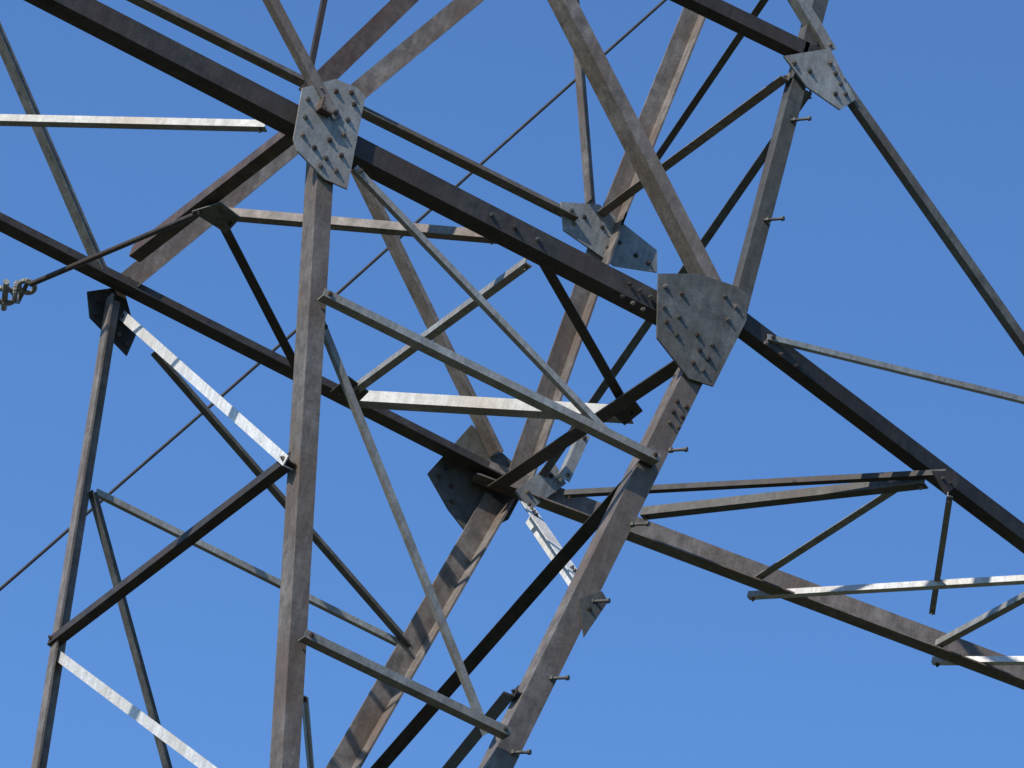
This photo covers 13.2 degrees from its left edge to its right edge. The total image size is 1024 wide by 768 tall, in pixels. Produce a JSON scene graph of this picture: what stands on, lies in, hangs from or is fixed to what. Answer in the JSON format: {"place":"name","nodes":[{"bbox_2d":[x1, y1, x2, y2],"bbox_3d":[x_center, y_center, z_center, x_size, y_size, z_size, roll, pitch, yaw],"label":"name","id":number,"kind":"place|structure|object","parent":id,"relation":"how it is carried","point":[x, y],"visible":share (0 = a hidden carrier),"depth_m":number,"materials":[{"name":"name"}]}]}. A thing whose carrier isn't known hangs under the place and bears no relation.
{"place":"outdoors","nodes":[
{"label":"outdoors","id":0,"kind":"place"},
{"bbox_2d":[0,0,666,590],"bbox_3d":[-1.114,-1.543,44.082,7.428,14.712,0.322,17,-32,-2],"label":"power line","id":1,"kind":"object","parent":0,"point":[248,372],"visible":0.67,"depth_m":43.35,"materials":[{"name":"metal"}]},
{"bbox_2d":[0,0,1023,767],"label":"sky","id":2,"kind":"structure","parent":0,"point":[680,669],"materials":[{"name":"blue"}]},
{"label":"ground","id":3,"kind":"structure","parent":0,"visible":0},
{"bbox_2d":[0,0,1023,767],"bbox_3d":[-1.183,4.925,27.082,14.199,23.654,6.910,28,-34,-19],"label":"transmission tower","id":4,"kind":"structure","parent":3,"relation":"on","point":[696,314],"depth_m":29.71,"materials":[{"name":"metal"}]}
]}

